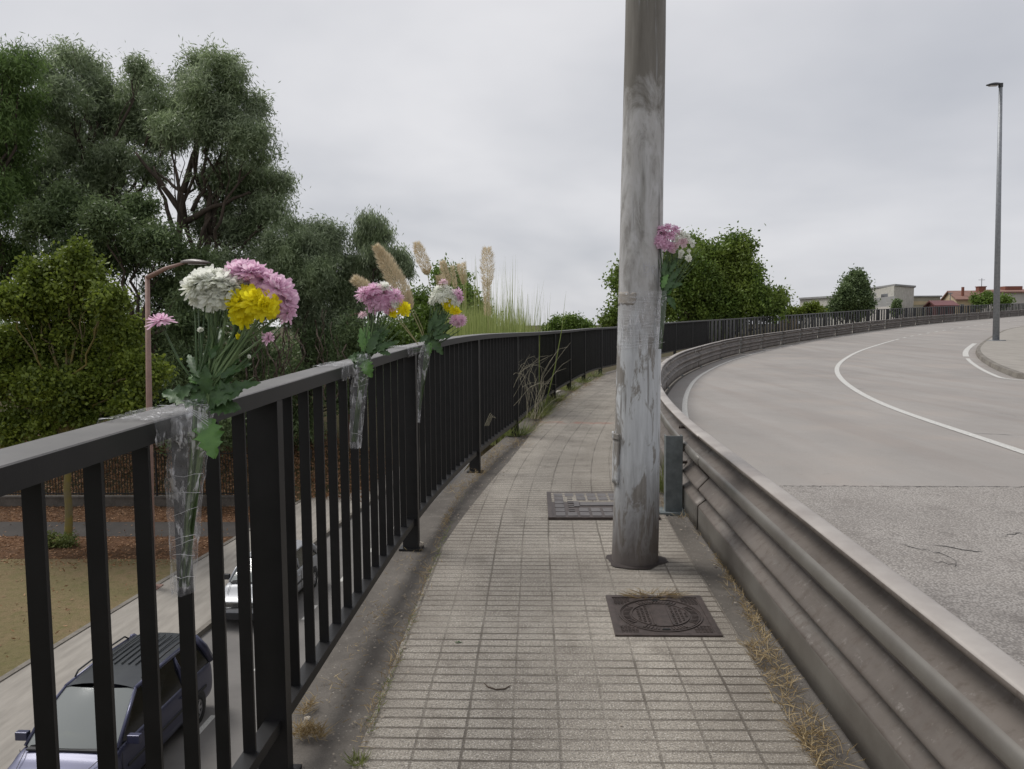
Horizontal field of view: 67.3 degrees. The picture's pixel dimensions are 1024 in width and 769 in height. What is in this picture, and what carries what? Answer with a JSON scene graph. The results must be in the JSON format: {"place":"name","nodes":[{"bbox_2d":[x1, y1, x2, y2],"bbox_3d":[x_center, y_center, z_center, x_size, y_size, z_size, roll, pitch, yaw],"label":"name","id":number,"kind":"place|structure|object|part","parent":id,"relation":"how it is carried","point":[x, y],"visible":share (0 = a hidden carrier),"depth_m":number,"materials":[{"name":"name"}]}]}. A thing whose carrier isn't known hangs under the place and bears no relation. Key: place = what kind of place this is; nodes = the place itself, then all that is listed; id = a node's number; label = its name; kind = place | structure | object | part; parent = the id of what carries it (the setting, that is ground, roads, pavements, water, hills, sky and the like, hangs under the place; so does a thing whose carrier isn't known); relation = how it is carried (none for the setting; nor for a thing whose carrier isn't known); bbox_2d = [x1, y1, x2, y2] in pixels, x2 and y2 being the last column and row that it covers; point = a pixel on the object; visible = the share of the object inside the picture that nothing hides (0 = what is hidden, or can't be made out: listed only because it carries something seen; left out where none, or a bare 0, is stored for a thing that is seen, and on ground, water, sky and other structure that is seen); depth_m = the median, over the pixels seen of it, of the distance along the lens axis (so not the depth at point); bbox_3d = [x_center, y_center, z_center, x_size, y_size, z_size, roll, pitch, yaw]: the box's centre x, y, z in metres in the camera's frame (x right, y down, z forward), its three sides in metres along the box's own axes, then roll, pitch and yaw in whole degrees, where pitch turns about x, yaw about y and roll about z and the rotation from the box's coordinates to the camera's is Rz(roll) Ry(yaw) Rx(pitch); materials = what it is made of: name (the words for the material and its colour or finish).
{"place":"outdoors","nodes":[
{"label":"outdoors","id":0,"kind":"place"},
{"bbox_2d":[0,559,194,676],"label":"lawn","id":1,"kind":"structure","parent":0,"point":[13,591],"depth_m":23.32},
{"bbox_2d":[0,536,232,558],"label":"leaf strewn ground","id":2,"kind":"structure","parent":0,"point":[114,542],"depth_m":28.27,"materials":[{"name":"brown soil"}]},
{"bbox_2d":[47,529,79,548],"bbox_3d":[-16.846,5.825,28.628,1.883,0.954,0.987,0,4,2],"label":"shrub","id":3,"kind":"object","parent":2,"relation":"on","point":[64,540],"visible":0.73,"depth_m":28.47,"materials":[{"name":"green plant"}]},
{"bbox_2d":[0,232,181,536],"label":"street tree","id":4,"kind":"object","parent":2,"relation":"on","point":[50,397],"visible":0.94,"depth_m":28.13,"materials":[{"name":"green plant"}]},
{"bbox_2d":[0,522,249,536],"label":"asphalt path","id":5,"kind":"structure","parent":0,"point":[16,528],"depth_m":31.06,"materials":[{"name":"grey asphalt"}]},
{"bbox_2d":[0,507,249,521],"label":"leaf strewn bank","id":6,"kind":"structure","parent":0,"point":[54,513],"depth_m":33.42,"materials":[{"name":"brown soil"}]},
{"bbox_2d":[152,396,246,463],"bbox_3d":[-14.405,3.079,34.550,5.493,5.776,4.042,0,4,2],"label":"street tree","id":7,"kind":"object","parent":6,"relation":"on","point":[226,426],"visible":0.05,"depth_m":34.31,"materials":[{"name":"green plant"}]},
{"bbox_2d":[0,390,559,768],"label":"sidewalk","id":8,"kind":"structure","parent":0,"point":[73,655],"depth_m":20.20,"materials":[{"name":"grey concrete"}]},
{"bbox_2d":[145,259,210,589],"bbox_3d":[-10.155,1.300,23.326,2.680,10.066,0.554,0,4,8],"label":"street lamp","id":9,"kind":"object","parent":8,"relation":"on","point":[148,277],"visible":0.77,"depth_m":23.23,"materials":[{"name":"grey metal"}]},
{"bbox_2d":[293,691,318,714],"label":"dry grass","id":10,"kind":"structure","parent":0,"point":[311,703],"depth_m":3.07,"materials":[{"name":"plant"}]},
{"bbox_2d":[292,716,341,743],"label":"dry grass","id":11,"kind":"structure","parent":0,"point":[309,727],"depth_m":2.87,"materials":[{"name":"plant"}]},
{"bbox_2d":[141,392,559,768],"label":"street","id":12,"kind":"structure","parent":0,"point":[173,750],"depth_m":17.59,"materials":[{"name":"grey asphalt"}]},
{"bbox_2d":[7,632,212,768],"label":"people carrier","id":13,"kind":"object","parent":12,"relation":"on","point":[76,722],"visible":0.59,"depth_m":13.89,"materials":[{"name":"blue paint"}]},
{"bbox_2d":[73,683,93,686],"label":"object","id":14,"kind":"structure","parent":13,"relation":"in","point":[82,684],"depth_m":14.76,"materials":[{"name":"glass"}]},
{"bbox_2d":[122,685,143,743],"bbox_3d":[-6.773,5.856,13.709,0.172,0.629,0.970,0,4,3],"label":"side window","id":15,"kind":"structure","parent":13,"relation":"in","point":[136,718],"depth_m":13.83,"materials":[{"name":"black glass"}]},
{"bbox_2d":[160,658,180,706],"bbox_3d":[-6.702,5.768,14.803,0.180,0.623,1.070,0,4,3],"label":"side window","id":16,"kind":"structure","parent":13,"relation":"in","point":[170,683],"depth_m":15.00,"materials":[{"name":"black glass"}]},
{"bbox_2d":[175,644,208,671],"bbox_3d":[-6.628,5.674,15.957,0.189,0.617,1.090,0,4,3],"label":"side window","id":17,"kind":"structure","parent":13,"relation":"in","point":[202,660],"depth_m":16.21,"materials":[{"name":"black glass"}]},
{"bbox_2d":[224,540,317,619],"bbox_3d":[-7.196,5.738,22.845,2.160,1.574,4.092,0,4,5],"label":"hatchback","id":18,"kind":"object","parent":12,"relation":"on","point":[231,595],"visible":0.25,"depth_m":21.99,"materials":[{"name":"silver metal"}]},
{"bbox_3d":[-6.393,5.213,23.826,0.197,0.461,1.490,0,4,5],"label":"side window","id":19,"kind":"part","parent":18,"relation":"part of","materials":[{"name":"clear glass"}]},
{"bbox_2d":[199,577,342,732],"bbox_3d":[-3.833,5.535,34.871,1.189,0.001,52.613,0,4,8],"label":"parking bay marking","id":20,"kind":"object","parent":12,"relation":"on","point":[206,723],"visible":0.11,"depth_m":16.07,"materials":[{"name":"paint"}]},
{"bbox_2d":[0,390,560,681],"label":"sidewalk kerb","id":21,"kind":"structure","parent":12,"relation":"on","point":[202,630],"depth_m":20.86,"materials":[{"name":"concrete"}]},
{"bbox_2d":[305,547,441,721],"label":"dry grass","id":22,"kind":"structure","parent":0,"point":[369,636],"depth_m":3.89,"materials":[{"name":"plant"}]},
{"bbox_2d":[0,324,777,536],"bbox_3d":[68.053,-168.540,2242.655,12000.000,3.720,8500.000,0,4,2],"label":"ground","id":23,"kind":"structure","parent":0,"point":[607,369],"depth_m":40.78,"materials":[{"name":"brown soil"}]},
{"bbox_2d":[0,32,61,285],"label":"eucalyptus tree","id":24,"kind":"object","parent":23,"relation":"on","point":[18,103],"visible":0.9,"depth_m":43.16,"materials":[{"name":"green plant"}]},
{"bbox_2d":[14,33,189,239],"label":"eucalyptus tree","id":25,"kind":"object","parent":23,"relation":"on","point":[102,106],"visible":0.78,"depth_m":47.63,"materials":[{"name":"green plant"}]},
{"bbox_2d":[0,170,246,456],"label":"evergreen tree","id":26,"kind":"object","parent":23,"relation":"on","point":[144,243],"visible":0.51,"depth_m":40.85,"materials":[{"name":"green plant"}]},
{"bbox_2d":[0,495,248,506],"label":"wall","id":27,"kind":"structure","parent":23,"relation":"on","point":[110,500],"depth_m":34.90,"materials":[{"name":"concrete"}]},
{"bbox_2d":[10,451,248,495],"bbox_3d":[-25.947,4.085,35.174,30.805,2.100,0.070,0,4,2],"label":"iron fence","id":28,"kind":"object","parent":27,"relation":"on","point":[156,480],"visible":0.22,"depth_m":34.90,"materials":[{"name":"brown metal"}]},
{"bbox_2d":[0,505,249,656],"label":"fallen leaves","id":29,"kind":"object","parent":23,"relation":"on","point":[160,519],"visible":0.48,"depth_m":29.25,"materials":[{"name":"brown plant"}]},
{"bbox_2d":[0,431,392,501],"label":"slope undergrowth","id":30,"kind":"object","parent":23,"relation":"on","point":[224,474],"visible":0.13,"depth_m":38.63,"materials":[{"name":"brown plant"}]},
{"bbox_2d":[0,281,424,386],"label":"distant wood","id":31,"kind":"object","parent":23,"relation":"on","point":[277,341],"visible":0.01,"depth_m":60.63,"materials":[{"name":"green plant"}]},
{"bbox_2d":[126,32,310,387],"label":"eucalyptus tree","id":32,"kind":"object","parent":23,"relation":"on","point":[209,88],"visible":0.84,"depth_m":45.14,"materials":[{"name":"green plant"}]},
{"bbox_2d":[245,208,371,441],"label":"eucalyptus tree","id":33,"kind":"object","parent":23,"relation":"on","point":[309,258],"visible":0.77,"depth_m":42.92,"materials":[{"name":"green plant"}]},
{"bbox_2d":[221,300,412,454],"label":"shrub","id":34,"kind":"object","parent":23,"relation":"on","point":[351,329],"visible":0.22,"depth_m":41.49,"materials":[{"name":"green plant"}]},
{"bbox_2d":[230,309,348,399],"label":"dry vines","id":35,"kind":"object","parent":34,"relation":"hanging from","point":[267,352],"visible":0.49,"depth_m":39.36,"materials":[{"name":"plant"}]},
{"bbox_2d":[346,311,370,445],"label":"street lamp","id":36,"kind":"object","parent":23,"relation":"on","point":[349,410],"visible":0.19,"depth_m":44.54,"materials":[{"name":"grey metal"}]},
{"bbox_2d":[331,204,418,446],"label":"eucalyptus tree","id":37,"kind":"object","parent":23,"relation":"on","point":[368,235],"visible":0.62,"depth_m":44.53,"materials":[{"name":"green plant"}]},
{"bbox_2d":[376,253,503,371],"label":"leafy tree","id":38,"kind":"object","parent":23,"relation":"on","point":[421,307],"visible":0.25,"depth_m":54.74,"materials":[{"name":"green plant"}]},
{"bbox_2d":[538,311,599,331],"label":"round bush","id":39,"kind":"object","parent":23,"relation":"on","point":[571,322],"visible":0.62,"depth_m":61.26,"materials":[{"name":"green plant"}]},
{"bbox_2d":[589,253,666,327],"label":"round tree","id":40,"kind":"object","parent":23,"relation":"on","point":[610,319],"visible":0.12,"depth_m":49.12,"materials":[{"name":"green plant"}]},
{"bbox_2d":[664,220,797,342],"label":"round tree","id":41,"kind":"object","parent":23,"relation":"on","point":[724,278],"visible":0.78,"depth_m":44.87,"materials":[{"name":"green plant"}]},
{"bbox_2d":[783,298,827,333],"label":"bush","id":42,"kind":"object","parent":23,"relation":"on","point":[810,307],"visible":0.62,"depth_m":65.88,"materials":[{"name":"green plant"}]},
{"bbox_2d":[464,399,545,470],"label":"embankment","id":43,"kind":"structure","parent":0,"point":[486,449],"depth_m":15.29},
{"bbox_2d":[412,241,434,309],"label":"pampas grass","id":44,"kind":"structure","parent":43,"relation":"on","point":[416,248],"depth_m":14.38,"materials":[{"name":"beige plant"}]},
{"bbox_2d":[435,275,444,306],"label":"pampas grass","id":45,"kind":"object","parent":43,"relation":"on","point":[438,278],"depth_m":14.31,"materials":[{"name":"beige plant"}]},
{"bbox_2d":[438,259,451,319],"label":"pampas grass","id":46,"kind":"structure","parent":43,"relation":"on","point":[448,278],"depth_m":13.90,"materials":[{"name":"beige plant"}]},
{"bbox_2d":[449,263,457,289],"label":"pampas grass","id":47,"kind":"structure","parent":43,"relation":"on","point":[454,281],"depth_m":14.51,"materials":[{"name":"beige plant"}]},
{"bbox_2d":[456,262,467,300],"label":"pampas grass","id":48,"kind":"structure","parent":43,"relation":"on","point":[462,280],"depth_m":14.10,"materials":[{"name":"beige plant"}]},
{"bbox_2d":[478,246,494,315],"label":"pampas grass","id":49,"kind":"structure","parent":43,"relation":"on","point":[487,287],"depth_m":12.90,"materials":[{"name":"beige plant"}]},
{"bbox_2d":[0,0,1023,326],"label":"sky","id":50,"kind":"structure","parent":0,"point":[863,133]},
{"bbox_2d":[502,377,598,446],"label":"dry grass","id":51,"kind":"structure","parent":0,"point":[548,414],"depth_m":11.74,"materials":[{"name":"plant"}]},
{"bbox_2d":[292,315,1023,768],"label":"walkway concrete","id":52,"kind":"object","parent":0,"point":[350,659],"visible":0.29,"depth_m":3.73,"materials":[{"name":"grey concrete"}]},
{"bbox_2d":[444,438,529,491],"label":"dry grass","id":53,"kind":"structure","parent":52,"relation":"on","point":[486,462],"depth_m":7.99,"materials":[{"name":"plant"}]},
{"bbox_2d":[439,259,565,445],"bbox_3d":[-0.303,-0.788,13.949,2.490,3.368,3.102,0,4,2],"label":"tall reeds","id":54,"kind":"object","parent":52,"relation":"on","point":[465,311],"visible":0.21,"depth_m":13.36,"materials":[{"name":"green plant"}]},
{"bbox_2d":[0,303,1023,768],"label":"railing","id":55,"kind":"object","parent":52,"relation":"on","point":[448,433],"visible":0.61,"depth_m":2.62,"materials":[{"name":"black metal"}]},
{"bbox_2d":[101,258,299,596],"bbox_3d":[-0.724,0.118,1.848,0.434,0.840,0.232,0,4,2],"label":"flower bouquet","id":56,"kind":"object","parent":55,"relation":"attached to","point":[245,293],"visible":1,"depth_m":1.82,"materials":[{"name":"multicoloured plant"}]},
{"bbox_2d":[313,281,410,448],"bbox_3d":[-0.656,-0.082,3.428,0.404,0.762,0.291,0,4,2],"label":"flower bouquet","id":57,"kind":"object","parent":55,"relation":"attached to","point":[380,297],"visible":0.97,"depth_m":3.45,"materials":[{"name":"pink plant"}]},
{"bbox_2d":[349,242,467,415],"bbox_3d":[-0.674,-0.333,4.921,0.778,1.176,0.304,0,4,2],"label":"flower bouquet","id":58,"kind":"object","parent":55,"relation":"attached to","point":[438,326],"visible":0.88,"depth_m":4.95,"materials":[{"name":"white plant"}]},
{"bbox_2d":[503,417,544,435],"bbox_3d":[0.041,0.543,10.095,0.961,0.257,0.745,0,4,2],"label":"grass tuft","id":59,"kind":"object","parent":52,"relation":"on","point":[509,433],"visible":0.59,"depth_m":10.04,"materials":[{"name":"green plant"}]},
{"bbox_2d":[525,403,555,418],"bbox_3d":[0.357,0.398,12.317,0.737,0.233,1.912,0,4,2],"label":"grass tuft","id":60,"kind":"object","parent":52,"relation":"on","point":[544,413],"visible":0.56,"depth_m":12.09,"materials":[{"name":"green plant"}]},
{"bbox_2d":[539,398,561,411],"bbox_3d":[0.512,0.325,13.295,0.754,0.233,1.932,0,4,2],"label":"grass tuft","id":61,"kind":"object","parent":52,"relation":"on","point":[547,403],"visible":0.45,"depth_m":13.38,"materials":[{"name":"green plant"}]},
{"bbox_2d":[545,388,572,401],"bbox_3d":[0.847,0.196,14.992,0.699,0.232,1.984,0,4,2],"label":"grass tuft","id":62,"kind":"object","parent":52,"relation":"on","point":[561,396],"visible":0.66,"depth_m":14.79,"materials":[{"name":"green plant"}]},
{"bbox_2d":[560,379,582,390],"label":"grass tuft","id":63,"kind":"object","parent":52,"relation":"on","point":[572,387],"visible":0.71,"depth_m":17.19,"materials":[{"name":"green plant"}]},
{"bbox_2d":[575,374,594,382],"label":"grass tuft","id":64,"kind":"object","parent":52,"relation":"on","point":[584,380],"visible":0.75,"depth_m":19.34,"materials":[{"name":"green plant"}]},
{"bbox_2d":[586,371,602,376],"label":"grass tuft","id":65,"kind":"object","parent":52,"relation":"on","point":[595,374],"visible":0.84,"depth_m":21.39,"materials":[{"name":"green plant"}]},
{"bbox_2d":[660,456,663,492],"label":"grass tuft","id":66,"kind":"object","parent":52,"relation":"on","point":[662,481],"visible":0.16,"depth_m":6.63,"materials":[{"name":"green plant"}]},
{"bbox_2d":[352,318,985,768],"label":"paved walkway","id":67,"kind":"structure","parent":52,"relation":"on","point":[520,584],"depth_m":3.50,"materials":[{"name":"tile"}]},
{"bbox_2d":[340,747,371,767],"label":"weed","id":68,"kind":"object","parent":67,"relation":"on","point":[354,756],"visible":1,"depth_m":2.73,"materials":[{"name":"green plant"}]},
{"bbox_2d":[363,493,465,732],"bbox_3d":[-0.479,1.113,4.745,0.088,0.120,3.798,0,4,2],"label":"moss","id":69,"kind":"object","parent":67,"relation":"on","point":[403,644],"visible":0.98,"depth_m":3.38,"materials":[{"name":"green plant"}]},
{"bbox_2d":[352,468,488,746],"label":"dry grass","id":70,"kind":"structure","parent":67,"relation":"on","point":[447,520],"depth_m":3.69,"materials":[{"name":"plant"}]},
{"bbox_2d":[484,683,510,689],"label":"twig","id":71,"kind":"object","parent":67,"relation":"on","point":[498,688],"visible":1,"depth_m":3.23,"materials":[{"name":"brown wood"}]},
{"bbox_2d":[513,347,567,418],"bbox_3d":[0.385,-0.013,10.431,0.851,1.106,1.043,0,4,2],"label":"dry weed","id":72,"kind":"object","parent":67,"relation":"on","point":[535,404],"visible":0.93,"depth_m":10.55,"materials":[{"name":"beige plant"}]},
{"bbox_2d":[301,443,839,768],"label":"grit","id":73,"kind":"object","parent":67,"relation":"on","point":[408,671],"visible":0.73,"depth_m":3.96,"materials":[{"name":"gravel"}]},
{"bbox_2d":[547,492,660,519],"bbox_3d":[0.707,0.973,6.231,0.840,0.024,0.907,0,4,2],"label":"inspection cover","id":74,"kind":"object","parent":67,"relation":"on","point":[559,508],"visible":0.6,"depth_m":6.12,"materials":[{"name":"metal"}]},
{"bbox_2d":[606,0,667,568],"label":"utility pole","id":75,"kind":"object","parent":67,"relation":"on","point":[636,471],"visible":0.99,"depth_m":4.62,"materials":[{"name":"paint"}]},
{"bbox_2d":[617,223,700,348],"bbox_3d":[0.890,-0.590,4.649,0.497,0.752,0.214,0,4,2],"label":"flower bouquet","id":76,"kind":"object","parent":75,"relation":"attached to","point":[668,285],"visible":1,"depth_m":4.59,"materials":[{"name":"pink plant"}]},
{"bbox_2d":[614,586,694,598],"bbox_3d":[0.779,1.151,4.249,0.481,0.044,0.203,0,4,2],"label":"grass tuft","id":77,"kind":"object","parent":67,"relation":"on","point":[659,593],"visible":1,"depth_m":4.25,"materials":[{"name":"plant"}]},
{"bbox_2d":[606,595,722,636],"bbox_3d":[0.769,1.198,3.991,0.519,0.031,0.519,0,4,2],"label":"manhole cover","id":78,"kind":"object","parent":67,"relation":"on","point":[682,616],"visible":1,"depth_m":3.96,"materials":[{"name":"metal"}]},
{"bbox_2d":[736,635,840,768],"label":"dry grass","id":79,"kind":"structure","parent":67,"relation":"on","point":[804,742],"depth_m":2.92,"materials":[{"name":"plant"}]},
{"bbox_2d":[673,509,709,547],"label":"dry grass","id":80,"kind":"structure","parent":52,"relation":"on","point":[691,525],"depth_m":5.61,"materials":[{"name":"plant"}]},
{"bbox_2d":[708,551,864,768],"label":"dry grass","id":81,"kind":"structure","parent":52,"relation":"on","point":[757,620],"depth_m":3.37,"materials":[{"name":"plant"}]},
{"bbox_2d":[659,309,1023,768],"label":"guard rail","id":82,"kind":"object","parent":52,"relation":"on","point":[896,670],"visible":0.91,"depth_m":2.92,"materials":[{"name":"metal"}]},
{"bbox_2d":[667,316,1023,665],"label":"road","id":83,"kind":"structure","parent":0,"point":[809,429],"depth_m":9.15,"materials":[{"name":"grey asphalt"}]},
{"bbox_2d":[682,316,1016,417],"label":"edge line","id":84,"kind":"object","parent":83,"relation":"on","point":[684,404],"visible":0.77,"depth_m":17.74,"materials":[{"name":"paint"}]},
{"bbox_2d":[835,321,1023,453],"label":"line","id":85,"kind":"object","parent":83,"relation":"on","point":[841,378],"visible":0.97,"depth_m":12.50,"materials":[{"name":"paint"}]},
{"bbox_2d":[859,376,1022,566],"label":"road crack","id":86,"kind":"object","parent":83,"relation":"on","point":[948,546],"visible":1,"depth_m":5.05,"materials":[{"name":"black asphalt"}]},
{"bbox_2d":[963,343,1023,380],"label":"island edge line","id":87,"kind":"object","parent":83,"relation":"on","point":[966,351],"visible":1,"depth_m":26.57,"materials":[{"name":"paint"}]},
{"bbox_2d":[975,326,1023,378],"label":"island kerb","id":88,"kind":"structure","parent":83,"relation":"on","point":[981,356],"depth_m":23.52,"materials":[{"name":"concrete"}]},
{"bbox_2d":[913,295,941,321],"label":"beige building","id":89,"kind":"structure","parent":0,"point":[920,301],"depth_m":135.11,"materials":[{"name":"beige paint"}]},
{"bbox_2d":[923,300,959,314],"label":"red shed","id":90,"kind":"structure","parent":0,"point":[936,303],"depth_m":116.89,"materials":[{"name":"tile"}]},
{"bbox_2d":[940,280,986,313],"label":"red roofed house","id":91,"kind":"structure","parent":0,"point":[960,298],"depth_m":139.07,"materials":[{"name":"ceramic"}]},
{"bbox_2d":[968,290,1016,311],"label":"bush","id":92,"kind":"object","parent":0,"point":[984,298],"visible":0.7,"depth_m":117.76,"materials":[{"name":"green plant"}]},
{"bbox_2d":[979,286,1023,311],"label":"red roofed house","id":93,"kind":"structure","parent":0,"point":[1019,292],"depth_m":124.96,"materials":[{"name":"ceramic"}]},
{"bbox_2d":[980,326,1023,372],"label":"island pavement","id":94,"kind":"structure","parent":0,"point":[1009,352],"depth_m":31.31,"materials":[{"name":"grey concrete"}]},
{"bbox_2d":[986,82,1005,340],"bbox_3d":[24.195,-8.583,38.593,1.006,12.786,0.640,-2,4,2],"label":"street lamp","id":95,"kind":"object","parent":94,"relation":"on","point":[996,310],"visible":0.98,"depth_m":38.56,"materials":[{"name":"metal"}]},
{"label":"dry field","id":96,"kind":"structure","parent":0,"visible":0},
{"bbox_2d":[799,293,875,333],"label":"concrete hall","id":97,"kind":"structure","parent":96,"relation":"on","point":[823,300],"depth_m":140.85,"materials":[{"name":"grey concrete"}]},
{"bbox_2d":[823,263,880,322],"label":"cypress tree","id":98,"kind":"object","parent":96,"relation":"on","point":[854,292],"visible":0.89,"depth_m":80.74,"materials":[{"name":"green plant"}]},
{"bbox_2d":[870,284,915,324],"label":"building","id":99,"kind":"structure","parent":96,"relation":"on","point":[886,294],"depth_m":121.01,"materials":[{"name":"white paint"}]},
{"bbox_2d":[889,298,903,316],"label":"cypress tree","id":100,"kind":"object","parent":96,"relation":"on","point":[896,302],"visible":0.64,"depth_m":94.69,"materials":[{"name":"green plant"}]}
]}

